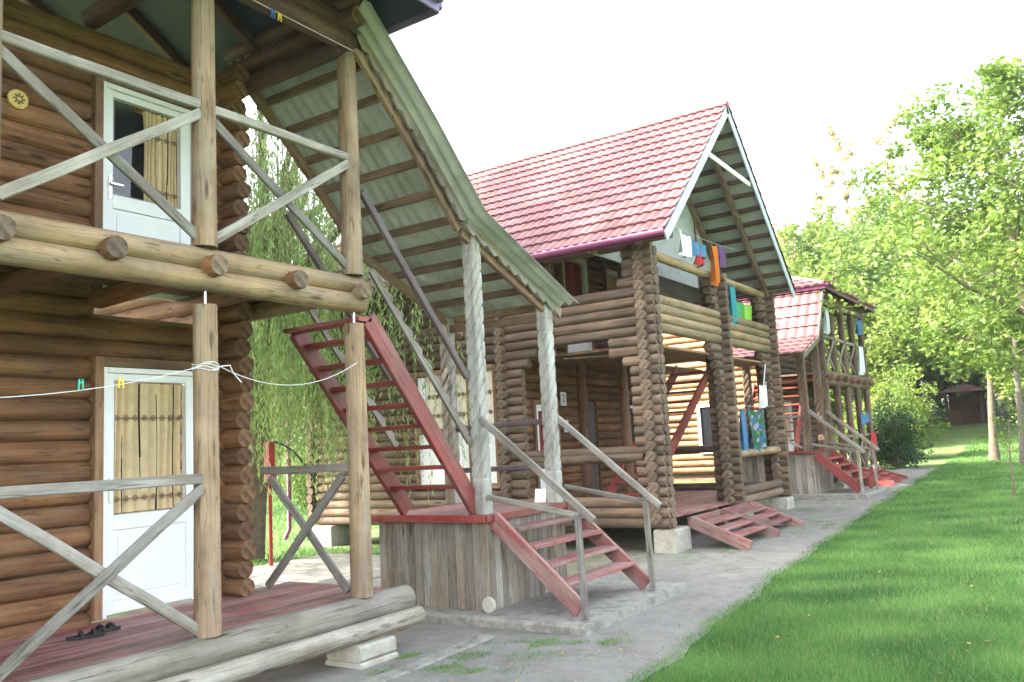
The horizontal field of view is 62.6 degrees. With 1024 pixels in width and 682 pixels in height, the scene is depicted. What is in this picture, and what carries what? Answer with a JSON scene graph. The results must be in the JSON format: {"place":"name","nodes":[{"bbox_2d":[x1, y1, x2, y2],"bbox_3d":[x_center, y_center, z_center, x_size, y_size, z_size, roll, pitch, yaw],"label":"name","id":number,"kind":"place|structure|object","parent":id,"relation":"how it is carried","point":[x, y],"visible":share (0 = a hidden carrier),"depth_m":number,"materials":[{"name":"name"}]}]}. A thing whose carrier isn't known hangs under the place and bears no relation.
{"place":"outdoors","nodes":[
{"label":"outdoors","id":0,"kind":"place"},
{"bbox_2d":[137,553,380,609],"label":"paving","id":1,"kind":"structure","parent":0,"point":[313,569],"depth_m":12.17,"materials":[{"name":"concrete"}]},
{"bbox_2d":[264,441,315,565],"bbox_3d":[-3.450,2.521,13.093,0.943,1.967,0.139,-6,-8,23],"label":"water pump","id":2,"kind":"object","parent":1,"relation":"on","point":[270,452],"visible":0.62,"depth_m":13.23,"materials":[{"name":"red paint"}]},
{"bbox_2d":[252,494,379,566],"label":"yard grass","id":3,"kind":"structure","parent":0,"point":[280,506],"depth_m":18.08,"materials":[{"name":"green plant"}]},
{"bbox_2d":[91,499,795,626],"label":"yard","id":4,"kind":"structure","parent":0,"point":[630,542],"depth_m":13.93,"materials":[{"name":"grey concrete"}]},
{"bbox_2d":[359,634,494,681],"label":"kerb","id":5,"kind":"structure","parent":4,"relation":"on","point":[431,659],"depth_m":6.78,"materials":[{"name":"concrete"}]},
{"bbox_2d":[732,290,834,498],"bbox_3d":[6.245,1.215,19.881,2.085,4.883,2.601,-8,-8,33],"label":"stair porch","id":6,"kind":"object","parent":4,"relation":"on","point":[798,319],"visible":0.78,"depth_m":19.72,"materials":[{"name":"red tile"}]},
{"bbox_2d":[752,383,801,451],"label":"staircase","id":7,"kind":"structure","parent":6,"relation":"on","point":[798,422],"depth_m":20.13,"materials":[{"name":"red paint"}]},
{"bbox_2d":[106,395,1023,681],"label":"ground","id":8,"kind":"structure","parent":0,"point":[956,439],"depth_m":25.75,"materials":[{"name":"green plant"}]},
{"bbox_2d":[0,0,443,681],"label":"log cabin","id":9,"kind":"object","parent":8,"relation":"on","point":[126,220],"visible":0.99,"depth_m":6.71,"materials":[{"name":"brown wood"}]},
{"bbox_2d":[7,89,28,109],"bbox_3d":[-3.789,-1.857,6.468,0.045,0.150,0.150,-8,-8,33],"label":"wall plaque","id":10,"kind":"object","parent":9,"relation":"attached to","point":[17,99],"depth_m":6.45,"materials":[{"name":"paint"}]},
{"bbox_2d":[66,628,104,640],"bbox_3d":[-3.028,2.078,5.984,0.250,0.058,0.115,2,-9,-35],"label":"sandal","id":11,"kind":"object","parent":9,"relation":"on","point":[93,633],"visible":1,"depth_m":5.96,"materials":[{"name":"black rubber"}]},
{"bbox_2d":[0,366,201,397],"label":"clothesline","id":12,"kind":"object","parent":9,"relation":"attached to","point":[98,387],"visible":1,"depth_m":5.22,"materials":[{"name":"fabric"}]},
{"bbox_2d":[77,379,83,389],"bbox_3d":[-2.636,0.267,5.151,0.014,0.067,0.036,-8,-8,33],"label":"clothespin","id":13,"kind":"object","parent":12,"relation":"attached to","point":[82,382],"visible":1,"depth_m":5.15,"materials":[{"name":"teal plastic"}]},
{"bbox_2d":[118,377,123,387],"bbox_3d":[-2.491,0.266,5.368,0.014,0.067,0.036,-8,-8,33],"label":"clothespin","id":14,"kind":"object","parent":12,"relation":"attached to","point":[119,380],"visible":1,"depth_m":5.36,"materials":[{"name":"yellow plastic"}]},
{"bbox_2d":[88,622,120,632],"bbox_3d":[-2.985,2.099,6.171,0.118,0.058,0.250,-8,-8,33],"label":"sandal","id":15,"kind":"object","parent":9,"relation":"on","point":[110,626],"visible":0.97,"depth_m":6.17,"materials":[{"name":"black rubber"}]},
{"bbox_2d":[89,75,190,301],"bbox_3d":[-3.209,-1.290,7.388,0.205,1.900,1.040,-8,-8,33],"label":"door","id":16,"kind":"structure","parent":9,"relation":"in","point":[118,204],"depth_m":7.39,"materials":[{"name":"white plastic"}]},
{"bbox_2d":[87,356,193,621],"bbox_3d":[-3.062,1.190,7.107,0.205,2.060,1.060,-8,-8,33],"label":"door","id":17,"kind":"structure","parent":9,"relation":"in","point":[136,427],"depth_m":7.02,"materials":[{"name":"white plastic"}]},
{"bbox_2d":[191,361,241,381],"bbox_3d":[-2.115,0.224,5.996,0.325,0.150,0.192,-3,-7,1],"label":"rope knot","id":18,"kind":"object","parent":9,"relation":"attached to","point":[217,368],"visible":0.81,"depth_m":5.95,"materials":[{"name":"white fabric"}]},
{"bbox_2d":[221,363,355,384],"bbox_3d":[-1.689,0.239,6.552,0.006,0.218,1.372,-8,-8,33],"label":"clothesline","id":19,"kind":"object","parent":9,"relation":"attached to","point":[281,384],"visible":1,"depth_m":6.41,"materials":[{"name":"fabric"}]},
{"bbox_2d":[253,0,352,50],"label":"clothesline","id":20,"kind":"object","parent":9,"relation":"attached to","point":[301,24],"visible":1,"depth_m":7.00,"materials":[{"name":"fabric"}]},
{"bbox_2d":[253,322,305,484],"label":"broadleaf tree","id":21,"kind":"object","parent":8,"relation":"on","point":[285,415],"depth_m":42.37,"materials":[{"name":"green plant"}]},
{"bbox_2d":[272,376,304,446],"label":"broadleaf tree","id":22,"kind":"object","parent":8,"relation":"on","point":[296,418],"depth_m":49.44,"materials":[{"name":"green plant"}]},
{"bbox_2d":[272,425,307,514],"bbox_3d":[-5.914,3.488,23.977,3.359,3.680,3.067,-1,-7,-19],"label":"shrub","id":23,"kind":"object","parent":8,"relation":"on","point":[296,486],"visible":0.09,"depth_m":23.60,"materials":[{"name":"green plant"}]},
{"bbox_2d":[243,96,478,561],"bbox_3d":[-4.462,-0.274,15.103,7.482,8.159,7.522,-2,-7,-11],"label":"willow","id":24,"kind":"object","parent":8,"relation":"on","point":[273,236],"visible":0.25,"depth_m":13.85,"materials":[{"name":"green plant"}]},
{"bbox_2d":[283,100,795,553],"bbox_3d":[0.730,-0.015,17.234,8.435,7.771,7.074,-8,-8,33],"label":"log cabin","id":25,"kind":"object","parent":8,"relation":"on","point":[591,226],"visible":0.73,"depth_m":15.04,"materials":[{"name":"brown wood"}]},
{"bbox_2d":[412,364,500,487],"bbox_3d":[-0.976,1.516,14.644,1.830,2.080,0.080,-8,-8,33],"label":"veranda window","id":26,"kind":"structure","parent":25,"relation":"in","point":[438,477],"depth_m":14.69,"materials":[{"name":"white plastic"}]},
{"bbox_2d":[535,489,545,501],"bbox_3d":[0.444,2.651,13.414,0.220,0.589,0.100,-8,-8,33],"label":"leaning board","id":27,"kind":"object","parent":25,"relation":"attached to","point":[540,495],"visible":0.27,"depth_m":13.44,"materials":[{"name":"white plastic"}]},
{"bbox_2d":[530,400,563,488],"bbox_3d":[0.582,2.024,14.926,0.205,1.940,0.850,-8,-8,33],"label":"door","id":28,"kind":"structure","parent":25,"relation":"in","point":[537,434],"depth_m":14.69,"materials":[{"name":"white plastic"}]},
{"bbox_2d":[560,392,566,405],"bbox_3d":[0.948,1.064,15.525,0.015,0.250,0.200,-8,-8,33],"label":"number sign","id":29,"kind":"object","parent":25,"relation":"attached to","point":[563,398],"visible":1,"depth_m":15.51,"materials":[{"name":"paper"}]},
{"bbox_2d":[557,257,594,352],"bbox_3d":[1.206,-0.676,16.411,0.205,2.130,1.150,-8,-8,33],"label":"door","id":30,"kind":"structure","parent":25,"relation":"in","point":[567,271],"depth_m":16.53,"materials":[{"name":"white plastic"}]},
{"bbox_2d":[588,402,599,496],"bbox_3d":[1.523,2.163,16.335,0.060,1.950,0.460,-8,-8,33],"label":"inner door","id":31,"kind":"structure","parent":25,"relation":"in","point":[591,409],"depth_m":16.41,"materials":[{"name":"brown wood"}]},
{"bbox_2d":[601,264,617,347],"bbox_3d":[2.191,-0.533,17.790,0.125,2.080,0.950,-8,-8,33],"label":"door","id":32,"kind":"structure","parent":25,"relation":"in","point":[609,281],"depth_m":17.74,"materials":[{"name":"brown wood"}]},
{"bbox_2d":[620,405,635,443],"bbox_3d":[2.504,1.901,17.782,0.090,1.080,0.710,-8,-8,33],"label":"window","id":33,"kind":"structure","parent":25,"relation":"in","point":[631,406],"depth_m":17.94,"materials":[{"name":"grey glass"}]},
{"bbox_2d":[694,253,704,266],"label":"towel","id":34,"kind":"object","parent":25,"relation":"hanging from","point":[699,260],"visible":0.88,"depth_m":14.52,"materials":[{"name":"red fabric"}]},
{"bbox_2d":[728,285,737,325],"bbox_3d":[4.155,-0.673,15.964,0.126,0.795,0.320,-8,-8,33],"label":"towel","id":35,"kind":"object","parent":25,"relation":"hanging from","point":[732,306],"visible":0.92,"depth_m":15.92,"materials":[{"name":"teal fabric"}]},
{"bbox_2d":[736,301,743,317],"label":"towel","id":36,"kind":"object","parent":25,"relation":"on","point":[739,309],"visible":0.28,"depth_m":16.43,"materials":[{"name":"green fabric"}]},
{"bbox_2d":[739,409,748,456],"bbox_3d":[4.300,1.718,15.753,0.128,0.900,0.280,-8,-8,33],"label":"towel","id":37,"kind":"object","parent":25,"relation":"hanging from","point":[743,436],"visible":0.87,"depth_m":15.71,"materials":[{"name":"blue fabric"}]},
{"bbox_2d":[742,305,751,320],"bbox_3d":[4.682,-0.550,17.001,0.276,0.300,0.466,-8,-8,33],"label":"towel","id":38,"kind":"object","parent":25,"relation":"on","point":[747,312],"visible":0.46,"depth_m":16.84,"materials":[{"name":"fabric"}]},
{"bbox_2d":[747,409,766,452],"bbox_3d":[4.724,1.746,16.384,0.192,0.847,0.900,-8,-8,33],"label":"towel","id":39,"kind":"object","parent":25,"relation":"hanging from","point":[757,436],"visible":0.99,"depth_m":16.31,"materials":[{"name":"fabric"}]},
{"bbox_3d":[3.299,-1.818,14.634,0.006,0.105,3.400,-8,-8,33],"label":"clothesline","id":40,"kind":"object","parent":25,"relation":"attached to","visible":0},
{"bbox_2d":[678,229,691,258],"bbox_3d":[2.841,-1.593,13.956,0.125,0.444,0.440,-8,-8,33],"label":"shirt","id":41,"kind":"object","parent":40,"relation":"hanging from","point":[685,249],"visible":1,"depth_m":13.91,"materials":[{"name":"white fabric"}]},
{"bbox_2d":[691,239,705,258],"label":"shorts","id":42,"kind":"object","parent":40,"relation":"hanging from","point":[697,248],"visible":0.89,"depth_m":14.35,"materials":[{"name":"blue fabric"}]},
{"bbox_2d":[710,243,719,286],"bbox_3d":[3.597,-1.348,15.045,0.139,0.783,0.280,-8,-8,33],"label":"towel","id":43,"kind":"object","parent":40,"relation":"hanging from","point":[714,275],"visible":1,"depth_m":14.98,"materials":[{"name":"orange fabric"}]},
{"bbox_2d":[718,244,725,268],"bbox_3d":[3.810,-1.540,15.402,0.117,0.456,0.240,-8,-8,33],"label":"towel","id":44,"kind":"object","parent":40,"relation":"hanging from","point":[722,258],"visible":0.95,"depth_m":15.36,"materials":[{"name":"purple fabric"}]},
{"bbox_2d":[421,578,688,636],"bbox_3d":[0.180,2.825,9.056,2.700,0.198,2.330,-8,-8,33],"label":"concrete pad","id":45,"kind":"object","parent":8,"relation":"on","point":[612,601],"visible":0.31,"depth_m":8.20,"materials":[{"name":"grey concrete"}]},
{"bbox_2d":[228,0,578,610],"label":"stair porch","id":46,"kind":"object","parent":45,"relation":"on","point":[471,262],"visible":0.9,"depth_m":8.65,"materials":[{"name":"grey wood"}]},
{"bbox_2d":[283,189,475,514],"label":"staircase","id":47,"kind":"structure","parent":46,"relation":"on","point":[387,360],"depth_m":8.06,"materials":[{"name":"red paint"}]},
{"bbox_2d":[482,597,495,612],"bbox_3d":[-0.223,2.565,8.177,0.160,0.160,0.040,-8,-8,33],"label":"round stone","id":48,"kind":"object","parent":45,"relation":"on","point":[488,604],"visible":1,"depth_m":8.15,"materials":[{"name":"grey stone"}]},
{"bbox_2d":[478,416,661,619],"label":"staircase","id":49,"kind":"structure","parent":45,"relation":"on","point":[579,516],"depth_m":8.32,"materials":[{"name":"red paint"}]},
{"bbox_2d":[662,276,880,487],"bbox_3d":[6.028,1.215,24.628,8.034,6.387,5.934,-8,-8,33],"label":"log cabin","id":50,"kind":"object","parent":8,"relation":"on","point":[694,466],"visible":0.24,"depth_m":22.39,"materials":[{"name":"brown wood"}]},
{"bbox_2d":[697,404,712,453],"bbox_3d":[5.148,2.305,22.102,0.520,1.300,0.080,-8,-8,33],"label":"window","id":51,"kind":"structure","parent":50,"relation":"in","point":[703,410],"depth_m":22.16,"materials":[{"name":"white plastic"}]},
{"bbox_2d":[783,399,795,450],"bbox_3d":[7.328,2.478,22.306,0.125,1.880,0.850,-8,-8,33],"label":"door","id":52,"kind":"structure","parent":50,"relation":"in","point":[789,409],"depth_m":22.48,"materials":[{"name":"white plastic"}]},
{"bbox_2d":[823,306,829,334],"bbox_3d":[7.815,-0.500,20.996,0.125,0.689,0.350,-8,-8,33],"label":"towel","id":53,"kind":"object","parent":50,"relation":"hanging from","point":[826,327],"visible":0.94,"depth_m":20.90,"materials":[{"name":"white fabric"}]},
{"bbox_2d":[855,318,862,335],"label":"towel","id":54,"kind":"object","parent":50,"relation":"hanging from","point":[858,331],"visible":1,"depth_m":24.02,"materials":[{"name":"blue fabric"}]},
{"bbox_2d":[858,346,864,375],"bbox_3d":[9.883,0.555,23.893,0.129,0.848,0.600,-8,-8,33],"label":"towel","id":55,"kind":"object","parent":50,"relation":"hanging from","point":[861,365],"visible":0.96,"depth_m":23.77,"materials":[{"name":"white fabric"}]},
{"bbox_2d":[861,412,869,424],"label":"towel","id":56,"kind":"object","parent":50,"relation":"hanging from","point":[864,418],"visible":1,"depth_m":23.14,"materials":[{"name":"blue fabric"}]},
{"bbox_2d":[871,431,877,449],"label":"towel","id":57,"kind":"object","parent":50,"relation":"hanging from","point":[873,439],"visible":0.7,"depth_m":23.75,"materials":[{"name":"red fabric"}]},
{"bbox_2d":[809,148,837,237],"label":"poplar","id":58,"kind":"object","parent":8,"relation":"on","point":[822,176],"visible":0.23,"depth_m":58.63,"materials":[{"name":"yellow plant"}]},
{"bbox_2d":[774,227,889,273],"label":"broadleaf tree","id":59,"kind":"object","parent":8,"relation":"on","point":[790,244],"visible":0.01,"depth_m":50.17,"materials":[{"name":"green plant"}]},
{"bbox_2d":[824,117,861,224],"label":"poplar","id":60,"kind":"object","parent":8,"relation":"on","point":[831,133],"visible":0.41,"depth_m":56.06,"materials":[{"name":"green plant"}]},
{"bbox_2d":[784,252,908,439],"bbox_3d":[13.979,0.339,40.082,7.588,9.399,7.563,-1,-7,-15],"label":"broadleaf tree","id":61,"kind":"object","parent":8,"relation":"on","point":[826,275],"visible":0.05,"depth_m":38.62,"materials":[{"name":"green plant"}]},
{"bbox_2d":[772,194,951,401],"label":"broadleaf tree","id":62,"kind":"object","parent":8,"relation":"on","point":[812,224],"visible":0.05,"depth_m":47.50,"materials":[{"name":"green plant"}]},
{"bbox_2d":[797,272,938,446],"bbox_3d":[14.534,0.872,36.671,6.835,7.807,6.813,-6,-8,24],"label":"broadleaf tree","id":63,"kind":"object","parent":8,"relation":"on","point":[880,338],"visible":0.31,"depth_m":35.45,"materials":[{"name":"green plant"}]},
{"bbox_2d":[776,205,962,408],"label":"broadleaf tree","id":64,"kind":"object","parent":8,"relation":"on","point":[827,255],"visible":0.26,"depth_m":41.39,"materials":[{"name":"green plant"}]},
{"bbox_2d":[852,466,907,485],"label":"staircase","id":65,"kind":"structure","parent":8,"relation":"on","point":[887,478],"depth_m":21.63,"materials":[{"name":"red paint"}]},
{"bbox_2d":[866,107,915,396],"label":"poplar","id":66,"kind":"object","parent":8,"relation":"on","point":[877,141],"visible":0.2,"depth_m":54.52,"materials":[{"name":"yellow plant"}]},
{"bbox_2d":[852,183,933,405],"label":"broadleaf tree","id":67,"kind":"object","parent":8,"relation":"on","point":[883,211],"visible":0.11,"depth_m":44.34,"materials":[{"name":"green plant"}]},
{"bbox_2d":[855,379,934,468],"bbox_3d":[12.106,2.766,26.671,2.265,3.033,3.091,-3,-7,1],"label":"shrub","id":68,"kind":"object","parent":8,"relation":"on","point":[897,449],"visible":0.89,"depth_m":26.46,"materials":[{"name":"green plant"}]},
{"bbox_2d":[844,350,950,456],"bbox_3d":[14.086,2.433,31.008,3.211,4.114,3.047,-10,-10,44],"label":"shrub","id":69,"kind":"object","parent":8,"relation":"on","point":[903,396],"visible":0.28,"depth_m":30.57,"materials":[{"name":"green plant"}]},
{"bbox_2d":[816,54,1023,379],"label":"broadleaf tree","id":70,"kind":"object","parent":8,"relation":"on","point":[1003,80],"visible":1,"depth_m":17.66,"materials":[{"name":"green plant"}]},
{"bbox_2d":[912,404,948,428],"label":"shrub","id":71,"kind":"object","parent":8,"relation":"on","point":[929,424],"visible":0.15,"depth_m":42.71,"materials":[{"name":"green plant"}]},
{"bbox_2d":[877,198,993,409],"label":"broadleaf tree","id":72,"kind":"object","parent":8,"relation":"on","point":[934,407],"depth_m":52.53,"materials":[{"name":"green plant"}]},
{"bbox_2d":[863,181,1023,464],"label":"broadleaf tree","id":73,"kind":"object","parent":8,"relation":"on","point":[1018,390],"visible":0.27,"depth_m":25.12,"materials":[{"name":"green plant"}]},
{"bbox_2d":[903,288,987,414],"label":"broadleaf tree","id":74,"kind":"object","parent":8,"relation":"on","point":[937,401],"visible":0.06,"depth_m":50.20,"materials":[{"name":"green plant"}]},
{"bbox_2d":[888,228,1023,460],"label":"broadleaf tree","id":75,"kind":"object","parent":8,"relation":"on","point":[908,327],"visible":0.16,"depth_m":27.58,"materials":[{"name":"green plant"}]},
{"bbox_2d":[914,230,1004,409],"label":"broadleaf tree","id":76,"kind":"object","parent":8,"relation":"on","point":[975,381],"visible":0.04,"depth_m":49.17,"materials":[{"name":"green plant"}]},
{"bbox_2d":[936,383,987,423],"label":"pavilion","id":77,"kind":"structure","parent":8,"relation":"on","point":[966,405],"depth_m":44.57,"materials":[{"name":"brown wood"}]},
{"bbox_2d":[920,237,1015,406],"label":"broadleaf tree","id":78,"kind":"object","parent":8,"relation":"on","point":[974,375],"visible":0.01,"depth_m":44.38,"materials":[{"name":"green plant"}]},
{"bbox_2d":[948,265,1023,407],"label":"broadleaf tree","id":79,"kind":"object","parent":8,"relation":"on","point":[1005,400],"visible":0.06,"depth_m":38.23,"materials":[{"name":"green plant"}]},
{"bbox_2d":[990,399,1023,496],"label":"sapling","id":80,"kind":"object","parent":8,"relation":"on","point":[1009,442],"visible":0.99,"depth_m":16.80,"materials":[{"name":"green plant"}]},
{"bbox_2d":[995,285,1023,424],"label":"broadleaf tree","id":81,"kind":"object","parent":8,"relation":"on","point":[1007,390],"visible":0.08,"depth_m":33.08,"materials":[{"name":"green plant"}]},
{"bbox_2d":[240,467,937,681],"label":"path","id":82,"kind":"structure","parent":0,"point":[305,671],"depth_m":7.61,"materials":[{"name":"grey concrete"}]},
{"bbox_2d":[262,500,861,681],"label":"weeds","id":83,"kind":"object","parent":82,"relation":"on","point":[407,655],"visible":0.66,"depth_m":7.02,"materials":[{"name":"green plant"}]},
{"bbox_2d":[687,501,804,549],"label":"staircase","id":84,"kind":"structure","parent":82,"relation":"on","point":[704,523],"depth_m":13.37,"materials":[{"name":"red paint"}]},
{"bbox_2d":[242,0,1023,439],"label":"sky","id":85,"kind":"structure","parent":0,"point":[503,80],"materials":[{"name":"white"}]},
{"bbox_2d":[607,365,707,496],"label":"staircase","id":86,"kind":"structure","parent":0,"point":[618,481],"depth_m":16.08,"materials":[{"name":"red paint"}]},
{"bbox_2d":[390,478,1011,681],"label":"fallen leaves","id":87,"kind":"object","parent":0,"point":[779,615],"visible":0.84,"depth_m":7.52,"materials":[{"name":"brown plant"}]},
{"bbox_2d":[779,183,804,254],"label":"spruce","id":88,"kind":"object","parent":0,"point":[789,217],"visible":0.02,"depth_m":55.94,"materials":[{"name":"green plant"}]},
{"bbox_2d":[616,599,1023,681],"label":"lawn grass","id":89,"kind":"structure","parent":0,"point":[822,626],"depth_m":6.51,"materials":[{"name":"green plant"}]},
{"bbox_2d":[792,487,886,500],"bbox_3d":[7.417,3.560,19.427,1.900,0.200,2.300,-8,-8,33],"label":"concrete pad","id":90,"kind":"object","parent":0,"point":[848,493],"visible":0.5,"depth_m":18.60,"materials":[{"name":"grey concrete"}]},
{"bbox_2d":[807,409,879,493],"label":"staircase","id":91,"kind":"structure","parent":0,"point":[836,470],"depth_m":18.87,"materials":[{"name":"red paint"}]},
{"bbox_2d":[862,183,886,221],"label":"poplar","id":92,"kind":"object","parent":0,"point":[867,204],"visible":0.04,"depth_m":58.85,"materials":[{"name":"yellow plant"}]},
{"bbox_2d":[735,524,1023,622],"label":"lawn grass","id":93,"kind":"structure","parent":0,"point":[851,550],"depth_m":9.70,"materials":[{"name":"green plant"}]},
{"bbox_2d":[911,191,945,233],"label":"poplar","id":94,"kind":"object","parent":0,"point":[928,210],"visible":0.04,"depth_m":54.99,"materials":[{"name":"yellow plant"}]},
{"bbox_2d":[842,478,1023,528],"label":"lawn grass","id":95,"kind":"structure","parent":0,"point":[909,502],"depth_m":16.02,"materials":[{"name":"green plant"}]},
{"bbox_2d":[915,433,1023,480],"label":"lawn grass","id":96,"kind":"structure","parent":0,"point":[974,460],"depth_m":25.49,"materials":[{"name":"green plant"}]},
{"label":"clothesline","id":97,"kind":"object","parent":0,"visible":0},
{"bbox_2d":[759,382,767,407],"bbox_3d":[5.010,1.073,16.825,0.142,0.535,0.450,-8,-8,33],"label":"garment","id":98,"kind":"object","parent":97,"relation":"hanging from","point":[763,401],"visible":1,"depth_m":16.70,"materials":[{"name":"white fabric"}]}
]}

